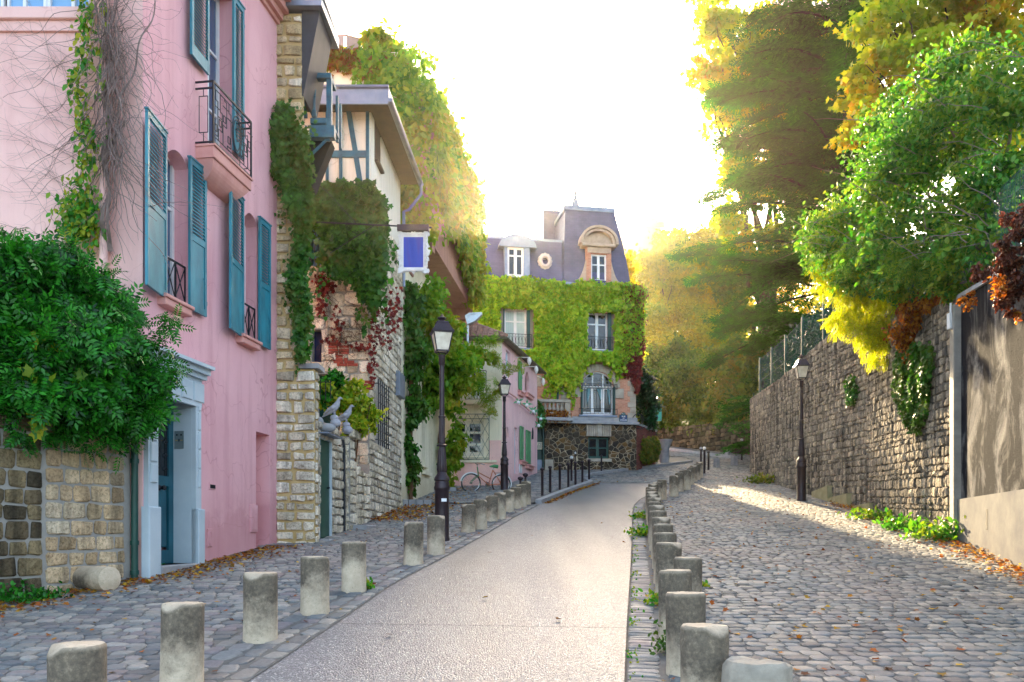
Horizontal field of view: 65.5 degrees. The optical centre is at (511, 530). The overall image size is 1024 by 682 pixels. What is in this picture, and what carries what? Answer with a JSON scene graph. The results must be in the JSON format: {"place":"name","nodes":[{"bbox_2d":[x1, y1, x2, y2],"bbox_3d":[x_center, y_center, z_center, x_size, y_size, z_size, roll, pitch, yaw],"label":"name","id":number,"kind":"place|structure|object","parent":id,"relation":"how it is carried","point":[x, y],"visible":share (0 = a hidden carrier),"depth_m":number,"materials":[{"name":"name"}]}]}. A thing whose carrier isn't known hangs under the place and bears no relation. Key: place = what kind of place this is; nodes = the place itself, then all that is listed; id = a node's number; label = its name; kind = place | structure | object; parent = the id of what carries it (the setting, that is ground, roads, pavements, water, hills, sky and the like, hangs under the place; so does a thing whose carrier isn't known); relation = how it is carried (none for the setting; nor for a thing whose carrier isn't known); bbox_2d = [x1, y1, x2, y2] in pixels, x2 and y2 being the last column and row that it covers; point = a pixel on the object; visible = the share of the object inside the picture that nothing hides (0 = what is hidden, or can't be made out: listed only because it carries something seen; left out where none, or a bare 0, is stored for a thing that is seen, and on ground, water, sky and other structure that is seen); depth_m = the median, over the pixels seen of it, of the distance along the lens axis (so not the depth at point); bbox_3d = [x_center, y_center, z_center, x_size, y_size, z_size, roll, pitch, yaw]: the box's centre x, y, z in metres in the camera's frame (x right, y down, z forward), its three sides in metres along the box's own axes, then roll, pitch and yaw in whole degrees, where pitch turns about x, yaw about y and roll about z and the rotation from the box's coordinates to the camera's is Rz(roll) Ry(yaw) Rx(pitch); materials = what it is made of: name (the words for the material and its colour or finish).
{"place":"outdoors","nodes":[
{"label":"outdoors","id":0,"kind":"place"},
{"bbox_2d":[0,480,573,681],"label":"pavement","id":1,"kind":"structure","parent":0,"point":[118,643],"depth_m":8.84,"materials":[{"name":"stone"}]},
{"bbox_2d":[0,579,61,603],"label":"weed","id":2,"kind":"object","parent":1,"relation":"on","point":[22,595],"visible":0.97,"depth_m":8.94,"materials":[{"name":"green plant"}]},
{"bbox_2d":[47,640,106,681],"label":"bollard","id":3,"kind":"object","parent":1,"relation":"on","point":[78,661],"visible":1,"depth_m":4.38,"materials":[{"name":"concrete"}]},
{"bbox_2d":[73,566,120,589],"bbox_3d":[-5.148,0.593,9.883,0.523,0.310,0.310,0,0,28],"label":"fallen bollard","id":4,"kind":"object","parent":1,"relation":"on","point":[99,577],"visible":0.96,"depth_m":9.76,"materials":[{"name":"concrete"}]},
{"bbox_2d":[159,601,204,681],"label":"bollard","id":5,"kind":"object","parent":1,"relation":"on","point":[182,643],"visible":1,"depth_m":5.72,"materials":[{"name":"concrete"}]},
{"bbox_2d":[243,572,277,643],"bbox_3d":[-2.281,0.745,7.218,0.305,0.746,0.305,0,1,-13],"label":"bollard","id":6,"kind":"object","parent":1,"relation":"on","point":[260,607],"visible":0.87,"depth_m":7.09,"materials":[{"name":"concrete"}]},
{"bbox_2d":[300,556,329,615],"bbox_3d":[-2.088,0.632,8.445,0.307,0.734,0.305,0,0,-31],"label":"bollard","id":7,"kind":"object","parent":1,"relation":"on","point":[314,584],"visible":0.88,"depth_m":8.32,"materials":[{"name":"concrete"}]},
{"bbox_2d":[341,542,366,592],"bbox_3d":[-1.947,0.501,9.806,0.307,0.737,0.307,1,-2,-43],"label":"bollard","id":8,"kind":"object","parent":1,"relation":"on","point":[353,558],"visible":0.88,"depth_m":9.68,"materials":[{"name":"concrete"}]},
{"bbox_2d":[403,522,423,565],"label":"bollard","id":9,"kind":"object","parent":1,"relation":"on","point":[413,542],"visible":0.88,"depth_m":12.06,"materials":[{"name":"concrete"}]},
{"bbox_2d":[427,515,444,555],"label":"bollard","id":10,"kind":"object","parent":1,"relation":"on","point":[435,535],"visible":0.85,"depth_m":13.26,"materials":[{"name":"concrete"}]},
{"bbox_2d":[429,314,454,540],"bbox_3d":[-1.347,-1.930,15.300,0.430,4.471,0.430,0,0,-14],"label":"street lamp","id":11,"kind":"object","parent":1,"relation":"on","point":[442,332],"visible":0.98,"depth_m":15.21,"materials":[{"name":"metal"}]},
{"bbox_2d":[461,504,475,532],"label":"bollard","id":12,"kind":"object","parent":1,"relation":"on","point":[468,521],"visible":0.8,"depth_m":16.81,"materials":[{"name":"concrete"}]},
{"bbox_2d":[474,499,486,529],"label":"bollard","id":13,"kind":"object","parent":1,"relation":"on","point":[481,513],"visible":0.78,"depth_m":17.41,"materials":[{"name":"concrete"}]},
{"bbox_2d":[485,495,497,521],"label":"bollard","id":14,"kind":"object","parent":1,"relation":"on","point":[492,507],"visible":0.81,"depth_m":19.23,"materials":[{"name":"concrete"}]},
{"bbox_2d":[494,492,505,519],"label":"bollard","id":15,"kind":"object","parent":1,"relation":"on","point":[501,505],"visible":0.7,"depth_m":19.59,"materials":[{"name":"concrete"}]},
{"bbox_2d":[268,97,330,376],"bbox_3d":[-4.096,-5.464,14.748,1.438,5.200,0.444,0,0,0],"label":"ivy","id":16,"kind":"object","parent":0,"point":[292,169],"visible":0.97,"depth_m":14.73,"materials":[{"name":"plant"}]},
{"bbox_2d":[249,483,652,681],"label":"road","id":17,"kind":"structure","parent":0,"point":[540,568],"depth_m":8.46,"materials":[{"name":"asphalt"}]},
{"bbox_2d":[248,454,743,681],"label":"ground","id":18,"kind":"structure","parent":0,"point":[676,458],"depth_m":9.88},
{"bbox_2d":[0,407,129,600],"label":"garden wall","id":19,"kind":"structure","parent":18,"relation":"on","point":[64,516],"depth_m":9.69,"materials":[{"name":"stone"}]},
{"bbox_2d":[0,222,196,474],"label":"climbing shrub","id":20,"kind":"object","parent":19,"relation":"on","point":[77,350],"visible":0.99,"depth_m":9.28,"materials":[{"name":"green plant"}]},
{"bbox_2d":[0,0,290,578],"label":"pink house","id":21,"kind":"structure","parent":18,"relation":"on","point":[207,479],"depth_m":12.02,"materials":[{"name":"paint"}]},
{"bbox_2d":[7,0,88,5],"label":"window","id":22,"kind":"structure","parent":21,"relation":"in","point":[9,2],"depth_m":10.88,"materials":[{"name":"white paint"}]},
{"bbox_2d":[0,0,235,288],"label":"dead vine","id":23,"kind":"object","parent":21,"relation":"attached to","point":[81,208],"visible":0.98,"depth_m":10.57,"materials":[{"name":"grey plant"}]},
{"bbox_2d":[130,440,138,578],"bbox_3d":[-5.070,-0.624,10.700,0.107,2.573,0.112,0,0,0],"label":"drainpipe","id":24,"kind":"object","parent":21,"relation":"attached to","point":[134,541],"visible":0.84,"depth_m":10.66,"materials":[{"name":"metal"}]},
{"bbox_2d":[158,402,172,563],"bbox_3d":[-5.167,-0.757,11.574,0.130,2.485,0.979,0,0,8],"label":"door","id":25,"kind":"structure","parent":21,"relation":"in","point":[165,444],"depth_m":11.89,"materials":[{"name":"teal paint"}]},
{"bbox_2d":[168,158,173,295],"bbox_3d":[-5.133,-4.435,11.693,0.064,2.230,0.540,0,0,8],"label":"window","id":26,"kind":"structure","parent":21,"relation":"in","point":[170,168],"depth_m":11.90,"materials":[{"name":"white paint"}]},
{"bbox_2d":[208,0,219,145],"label":"window","id":27,"kind":"structure","parent":21,"relation":"in","point":[214,4],"depth_m":13.21,"materials":[{"name":"white paint"}]},
{"bbox_2d":[318,380,375,541],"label":"yard wall","id":28,"kind":"structure","parent":18,"relation":"on","point":[331,484],"depth_m":16.54,"materials":[{"name":"grey stone"}]},
{"bbox_2d":[320,439,329,537],"bbox_3d":[-3.721,-0.830,15.738,0.090,1.934,0.737,0,0,4],"label":"door","id":29,"kind":"structure","parent":28,"relation":"in","point":[324,454],"depth_m":15.81,"materials":[{"name":"metal"}]},
{"bbox_2d":[322,397,342,426],"bbox_3d":[-3.540,-2.339,15.704,0.416,0.604,0.227,0,0,-9],"label":"stone bird","id":30,"kind":"object","parent":28,"relation":"on","point":[335,420],"visible":0.99,"depth_m":15.65},
{"bbox_2d":[342,439,345,530],"bbox_3d":[-3.596,-0.959,16.982,0.066,1.986,0.169,0,0,-26],"label":"drainpipe","id":31,"kind":"object","parent":28,"relation":"attached to","point":[344,481],"visible":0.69,"depth_m":16.91,"materials":[{"name":"metal"}]},
{"bbox_2d":[318,367,388,461],"bbox_3d":[-3.615,-2.239,17.468,1.283,2.676,1.940,0,0,42],"label":"bush","id":32,"kind":"object","parent":28,"relation":"on","point":[365,412],"visible":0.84,"depth_m":17.34,"materials":[{"name":"green plant"}]},
{"bbox_2d":[276,0,423,542],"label":"stone house","id":33,"kind":"structure","parent":18,"relation":"on","point":[360,131],"depth_m":18.53,"materials":[{"name":"stone"}]},
{"bbox_2d":[307,177,406,387],"bbox_3d":[-3.823,-5.952,18.826,2.957,5.044,0.915,0,0,0],"label":"ivy","id":34,"kind":"object","parent":33,"relation":"attached to","point":[359,265],"visible":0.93,"depth_m":18.70,"materials":[{"name":"plant"}]},
{"bbox_2d":[315,182,431,273],"bbox_3d":[-2.818,-6.012,15.600,2.493,1.968,0.200,0,0,0],"label":"hanging sign","id":35,"kind":"object","parent":33,"relation":"attached to","point":[413,251],"visible":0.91,"depth_m":15.57,"materials":[{"name":"metal"}]},
{"bbox_2d":[374,122,384,173],"bbox_3d":[-3.309,-9.685,19.851,0.120,1.263,0.729,0,0,2],"label":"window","id":36,"kind":"structure","parent":33,"relation":"in","point":[376,132],"depth_m":19.72,"materials":[{"name":"brown wood"}]},
{"bbox_2d":[324,34,481,505],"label":"creeper house","id":37,"kind":"structure","parent":18,"relation":"on","point":[443,262],"depth_m":26.34,"materials":[{"name":"beige paint"}]},
{"bbox_2d":[326,16,505,309],"bbox_3d":[-2.475,-11.943,27.312,4.545,7.545,9.350,0,0,28],"label":"creeper","id":38,"kind":"object","parent":37,"relation":"attached to","point":[459,198],"visible":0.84,"depth_m":24.08,"materials":[{"name":"green plant"}]},
{"bbox_2d":[400,280,434,498],"bbox_3d":[-3.002,-4.055,23.704,1.302,6.808,1.443,0,0,-35],"label":"creeper","id":39,"kind":"object","parent":37,"relation":"attached to","point":[417,348],"visible":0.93,"depth_m":23.52,"materials":[{"name":"plant"}]},
{"bbox_2d":[416,272,528,486],"bbox_3d":[-2.019,-4.694,27.383,2.892,6.844,6.600,0,0,27],"label":"wisteria","id":40,"kind":"object","parent":37,"relation":"attached to","point":[464,361],"visible":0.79,"depth_m":26.65,"materials":[{"name":"green plant"}]},
{"bbox_2d":[145,490,679,681],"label":"gutter","id":41,"kind":"object","parent":18,"relation":"on","point":[648,667],"visible":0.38,"depth_m":7.96,"materials":[{"name":"stone"}]},
{"bbox_2d":[445,322,546,485],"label":"corner house","id":42,"kind":"structure","parent":18,"relation":"on","point":[485,433],"depth_m":30.60,"materials":[{"name":"pink paint"}]},
{"bbox_2d":[459,421,483,455],"bbox_3d":[-1.626,-3.534,30.588,1.079,1.367,0.064,0,0,0],"label":"window","id":43,"kind":"structure","parent":42,"relation":"in","point":[480,428],"depth_m":30.56,"materials":[{"name":"grey glass"}]},
{"bbox_2d":[0,479,1023,681],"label":"fallen leaves","id":44,"kind":"object","parent":18,"relation":"on","point":[395,514],"visible":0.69,"depth_m":11.89,"materials":[{"name":"plant"}]},
{"bbox_2d":[441,174,644,469],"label":"brick mansion","id":45,"kind":"structure","parent":18,"relation":"on","point":[573,242],"depth_m":38.41,"materials":[{"name":"stone"}]},
{"bbox_2d":[505,309,525,347],"bbox_3d":[0.146,-9.635,38.006,1.091,1.855,0.064,0,0,-10],"label":"window","id":46,"kind":"structure","parent":45,"relation":"in","point":[515,320],"depth_m":38.00,"materials":[{"name":"glass"}]},
{"bbox_2d":[508,247,522,276],"bbox_3d":[0.154,-12.719,37.744,0.768,1.390,0.064,0,0,-10],"label":"window","id":47,"kind":"structure","parent":45,"relation":"in","point":[515,255],"depth_m":37.73,"materials":[{"name":"white paint"}]},
{"bbox_2d":[473,274,648,409],"bbox_3d":[1.959,-8.993,37.863,9.598,6.486,0.813,0,0,-10],"label":"ivy","id":48,"kind":"object","parent":45,"relation":"attached to","point":[560,354],"visible":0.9,"depth_m":37.93,"materials":[{"name":"plant"}]},
{"bbox_2d":[587,313,606,349],"bbox_3d":[4.108,-9.640,38.670,1.051,1.823,0.064,0,0,-10],"label":"window","id":49,"kind":"structure","parent":45,"relation":"in","point":[597,323],"depth_m":38.68,"materials":[{"name":"glass"}]},
{"bbox_2d":[581,372,612,414],"bbox_3d":[4.114,-6.681,38.643,1.743,2.140,0.119,0,0,-10],"label":"window","id":50,"kind":"structure","parent":45,"relation":"in","point":[598,375],"depth_m":38.68,"materials":[{"name":"glass"}]},
{"bbox_2d":[588,437,607,458],"bbox_3d":[4.162,-4.016,38.658,1.046,1.054,0.064,0,0,-10],"label":"window","id":51,"kind":"structure","parent":45,"relation":"in","point":[597,446],"depth_m":38.65,"materials":[{"name":"green paint"}]},
{"bbox_2d":[591,254,605,280],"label":"window","id":52,"kind":"structure","parent":45,"relation":"in","point":[598,262],"depth_m":38.46,"materials":[{"name":"glass"}]},
{"bbox_2d":[535,448,731,503],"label":"kerb","id":53,"kind":"structure","parent":18,"relation":"on","point":[544,499],"depth_m":36.69,"materials":[{"name":"stone"}]},
{"bbox_2d":[624,243,648,359],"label":"tree","id":54,"kind":"object","parent":18,"relation":"on","point":[629,261],"visible":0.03,"depth_m":47.56,"materials":[{"name":"yellow plant"}]},
{"bbox_2d":[619,208,664,265],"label":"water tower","id":55,"kind":"structure","parent":18,"relation":"on","point":[645,224],"depth_m":137.50,"materials":[{"name":"white"}]},
{"bbox_2d":[636,423,656,469],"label":"garden wall","id":56,"kind":"structure","parent":18,"relation":"on","point":[641,433],"depth_m":39.51,"materials":[{"name":"red brick"}]},
{"bbox_2d":[639,435,661,464],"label":"ivy","id":57,"kind":"object","parent":56,"relation":"attached to","point":[651,449],"visible":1,"depth_m":39.84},
{"bbox_2d":[636,365,664,432],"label":"laurel","id":58,"kind":"object","parent":18,"relation":"on","point":[647,397],"visible":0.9,"depth_m":40.53,"materials":[{"name":"green plant"}]},
{"bbox_2d":[659,439,672,462],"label":"stone urn","id":59,"kind":"object","parent":18,"relation":"on","point":[665,444],"visible":0.66,"depth_m":42.35,"materials":[{"name":"stone"}]},
{"bbox_2d":[657,420,749,454],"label":"rubble wall","id":60,"kind":"structure","parent":18,"relation":"on","point":[697,438],"depth_m":51.63,"materials":[{"name":"stone"}]},
{"bbox_2d":[721,656,792,681],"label":"stone block","id":61,"kind":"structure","parent":18,"relation":"on","point":[740,669],"depth_m":4.64,"materials":[{"name":"stone"}]},
{"bbox_2d":[664,0,944,455],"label":"cedar","id":62,"kind":"object","parent":18,"relation":"on","point":[794,72],"visible":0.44,"depth_m":41.62,"materials":[{"name":"green plant"}]},
{"bbox_2d":[750,299,957,529],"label":"retaining wall","id":63,"kind":"structure","parent":18,"relation":"on","point":[866,449],"depth_m":22.52,"materials":[{"name":"stone"}]},
{"bbox_2d":[843,374,860,406],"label":"ivy","id":64,"kind":"object","parent":63,"relation":"attached to","point":[851,393],"visible":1,"depth_m":22.97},
{"bbox_2d":[804,259,921,372],"bbox_3d":[9.092,-5.469,20.297,3.182,3.405,1.772,0,0,32],"label":"hanging vine","id":65,"kind":"object","parent":63,"relation":"hanging from","point":[869,333],"visible":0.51,"depth_m":20.19,"materials":[{"name":"yellow plant"}]},
{"bbox_2d":[759,167,1023,391],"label":"fence","id":66,"kind":"object","parent":63,"relation":"on","point":[784,355],"visible":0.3,"depth_m":29.18,"materials":[{"name":"metal"}]},
{"bbox_2d":[890,340,936,436],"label":"ivy","id":67,"kind":"object","parent":63,"relation":"attached to","point":[911,395],"visible":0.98,"depth_m":17.46,"materials":[{"name":"plant"}]},
{"bbox_2d":[881,283,974,367],"bbox_3d":[8.966,-4.324,16.962,1.217,1.697,2.654,0,0,0],"label":"rusty vine","id":68,"kind":"object","parent":63,"relation":"attached to","point":[911,326],"visible":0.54,"depth_m":17.52,"materials":[{"name":"brown plant"}]},
{"bbox_2d":[950,255,1023,569],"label":"rendered wall","id":69,"kind":"structure","parent":18,"relation":"on","point":[986,420],"depth_m":13.42,"materials":[{"name":"paint"}]},
{"bbox_2d":[956,203,1023,324],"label":"dry creeper","id":70,"kind":"object","parent":69,"relation":"attached to","point":[1008,291],"visible":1,"depth_m":11.52,"materials":[{"name":"brown plant"}]},
{"bbox_2d":[428,485,572,502],"bbox_3d":[-0.492,-1.472,28.674,4.906,1.235,10.534,0,0,17],"label":"paving bed","id":71,"kind":"object","parent":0,"point":[532,500],"visible":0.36,"depth_m":27.26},
{"bbox_2d":[460,463,511,490],"bbox_3d":[-0.910,-1.873,28.444,2.063,1.062,0.563,0,6,-29],"label":"bicycle","id":72,"kind":"object","parent":71,"relation":"on","point":[487,484],"visible":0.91,"depth_m":28.38,"materials":[{"name":"metal"}]},
{"bbox_2d":[498,375,510,489],"bbox_3d":[-0.275,-3.460,28.700,0.430,4.281,0.430,0,0,-10],"label":"street lamp","id":73,"kind":"object","parent":71,"relation":"on","point":[504,384],"visible":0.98,"depth_m":28.61,"materials":[{"name":"metal"}]},
{"bbox_2d":[508,462,670,484],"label":"pavement","id":74,"kind":"structure","parent":0,"point":[535,479],"depth_m":34.14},
{"bbox_2d":[627,503,669,681],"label":"paving bed","id":75,"kind":"object","parent":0,"point":[662,669],"visible":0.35,"depth_m":7.74,"materials":[{"name":"stone"}]},
{"bbox_2d":[638,617,665,654],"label":"weed","id":76,"kind":"object","parent":75,"relation":"on","point":[662,643],"visible":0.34,"depth_m":6.72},
{"bbox_2d":[653,532,676,583],"bbox_3d":[1.998,0.420,10.402,0.304,0.804,0.305,-1,-1,31],"label":"bollard","id":77,"kind":"object","parent":75,"relation":"on","point":[664,537],"visible":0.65,"depth_m":10.32,"materials":[{"name":"concrete"}]},
{"bbox_2d":[655,542,681,592],"bbox_3d":[1.839,0.525,9.370,0.307,0.786,0.307,1,0,-17],"label":"bollard","id":78,"kind":"object","parent":75,"relation":"on","point":[667,553],"visible":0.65,"depth_m":9.25,"materials":[{"name":"concrete"}]},
{"bbox_2d":[658,569,691,641],"bbox_3d":[1.481,0.735,7.221,0.304,0.775,0.305,-1,0,10],"label":"bollard","id":79,"kind":"object","parent":75,"relation":"on","point":[673,580],"visible":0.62,"depth_m":7.12,"materials":[{"name":"concrete"}]},
{"bbox_2d":[666,591,705,676],"bbox_3d":[1.331,0.847,6.100,0.307,0.763,0.307,-1,0,23],"label":"bollard","id":80,"kind":"object","parent":75,"relation":"on","point":[682,607],"visible":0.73,"depth_m":5.99,"materials":[{"name":"concrete"}]},
{"bbox_2d":[674,557,701,591],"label":"bollard","id":81,"kind":"object","parent":75,"relation":"on","point":[693,565],"visible":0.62,"depth_m":8.44,"materials":[{"name":"concrete"}]},
{"bbox_2d":[680,623,728,681],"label":"bollard","id":82,"kind":"object","parent":75,"relation":"on","point":[704,651],"visible":0.98,"depth_m":4.92,"materials":[{"name":"concrete"}]},
{"bbox_2d":[591,446,753,482],"bbox_3d":[10.016,-3.889,42.745,10.347,3.922,24.145,0,0,22],"label":"crossing","id":83,"kind":"object","parent":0,"point":[741,469],"visible":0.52,"depth_m":38.63,"materials":[{"name":"stone"}]},
{"bbox_2d":[336,0,1023,337],"label":"sky","id":84,"kind":"structure","parent":0,"point":[594,91],"materials":[{"name":"white"}]},
{"bbox_2d":[591,478,1023,681],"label":"footway","id":85,"kind":"structure","parent":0,"point":[792,551],"depth_m":9.82,"materials":[{"name":"stone"}]},
{"bbox_2d":[736,471,775,483],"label":"weed","id":86,"kind":"object","parent":85,"relation":"on","point":[755,479],"visible":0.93,"depth_m":31.96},
{"bbox_2d":[793,354,809,500],"bbox_3d":[9.088,-3.183,25.000,0.430,4.731,0.430,0,0,6],"label":"street lamp","id":87,"kind":"object","parent":85,"relation":"on","point":[801,366],"visible":0.96,"depth_m":24.91,"materials":[{"name":"metal"}]},
{"bbox_2d":[811,485,832,500],"bbox_3d":[10.021,-1.163,25.673,0.250,0.511,1.560,0,0,4],"label":"cement wedge","id":88,"kind":"object","parent":85,"relation":"on","point":[824,493],"visible":0.71,"depth_m":25.23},
{"bbox_2d":[837,505,897,519],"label":"weed","id":89,"kind":"object","parent":85,"relation":"on","point":[869,514],"visible":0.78,"depth_m":19.46,"materials":[{"name":"green plant"}]},
{"bbox_2d":[871,507,929,530],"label":"weed","id":90,"kind":"object","parent":85,"relation":"on","point":[899,523],"visible":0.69,"depth_m":17.12,"materials":[{"name":"green plant"}]},
{"bbox_2d":[893,513,965,540],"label":"weed","id":91,"kind":"object","parent":85,"relation":"on","point":[937,531],"visible":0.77,"depth_m":15.29,"materials":[{"name":"green plant"}]},
{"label":"terrace","id":92,"kind":"structure","parent":0,"visible":0},
{"bbox_2d":[750,156,1023,395],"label":"hedge","id":93,"kind":"object","parent":92,"relation":"on","point":[818,334],"visible":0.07,"depth_m":32.29,"materials":[{"name":"green plant"}]},
{"bbox_2d":[772,21,1023,307],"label":"wall shrub","id":94,"kind":"object","parent":92,"relation":"on","point":[972,86],"visible":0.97,"depth_m":15.84,"materials":[{"name":"green plant"}]},
{"bbox_2d":[823,0,1023,222],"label":"maple","id":95,"kind":"object","parent":92,"relation":"on","point":[888,51],"visible":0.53,"depth_m":30.14,"materials":[{"name":"yellow plant"}]},
{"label":"hillside","id":96,"kind":"structure","parent":0,"visible":0},
{"bbox_2d":[644,295,672,367],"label":"bush","id":97,"kind":"object","parent":96,"relation":"on","point":[655,318],"visible":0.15,"depth_m":64.90,"materials":[{"name":"yellow plant"}]},
{"bbox_2d":[635,340,684,421],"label":"bush","id":98,"kind":"object","parent":96,"relation":"on","point":[654,368],"visible":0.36,"depth_m":57.27,"materials":[{"name":"green plant"}]},
{"bbox_2d":[631,226,690,337],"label":"tree","id":99,"kind":"object","parent":96,"relation":"on","point":[657,274],"visible":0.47,"depth_m":69.89,"materials":[{"name":"yellow plant"}]},
{"bbox_2d":[655,331,709,412],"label":"bush","id":100,"kind":"object","parent":96,"relation":"on","point":[679,356],"visible":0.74,"depth_m":55.32,"materials":[{"name":"green plant"}]},
{"bbox_2d":[656,212,722,334],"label":"tree","id":101,"kind":"object","parent":96,"relation":"on","point":[704,234],"visible":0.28,"depth_m":72.91,"materials":[{"name":"yellow plant"}]},
{"bbox_2d":[644,294,741,358],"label":"bush","id":102,"kind":"object","parent":96,"relation":"on","point":[685,319],"visible":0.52,"depth_m":64.25,"materials":[{"name":"green plant"}]},
{"bbox_2d":[636,399,749,435],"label":"bush","id":103,"kind":"object","parent":96,"relation":"on","point":[671,418],"visible":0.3,"depth_m":53.56,"materials":[{"name":"green plant"}]},
{"bbox_2d":[701,230,754,341],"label":"tree","id":104,"kind":"object","parent":96,"relation":"on","point":[720,293],"visible":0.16,"depth_m":65.18,"materials":[{"name":"green plant"}]},
{"bbox_2d":[632,232,829,386],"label":"distant woods","id":105,"kind":"object","parent":96,"relation":"on","point":[817,301],"depth_m":90.02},
{"bbox_2d":[687,326,778,421],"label":"bush","id":106,"kind":"object","parent":96,"relation":"on","point":[733,377],"visible":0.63,"depth_m":50.73,"materials":[{"name":"green plant"}]},
{"bbox_2d":[679,0,868,376],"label":"maple","id":107,"kind":"object","parent":96,"relation":"on","point":[715,20],"visible":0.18,"depth_m":49.30,"materials":[{"name":"yellow plant"}]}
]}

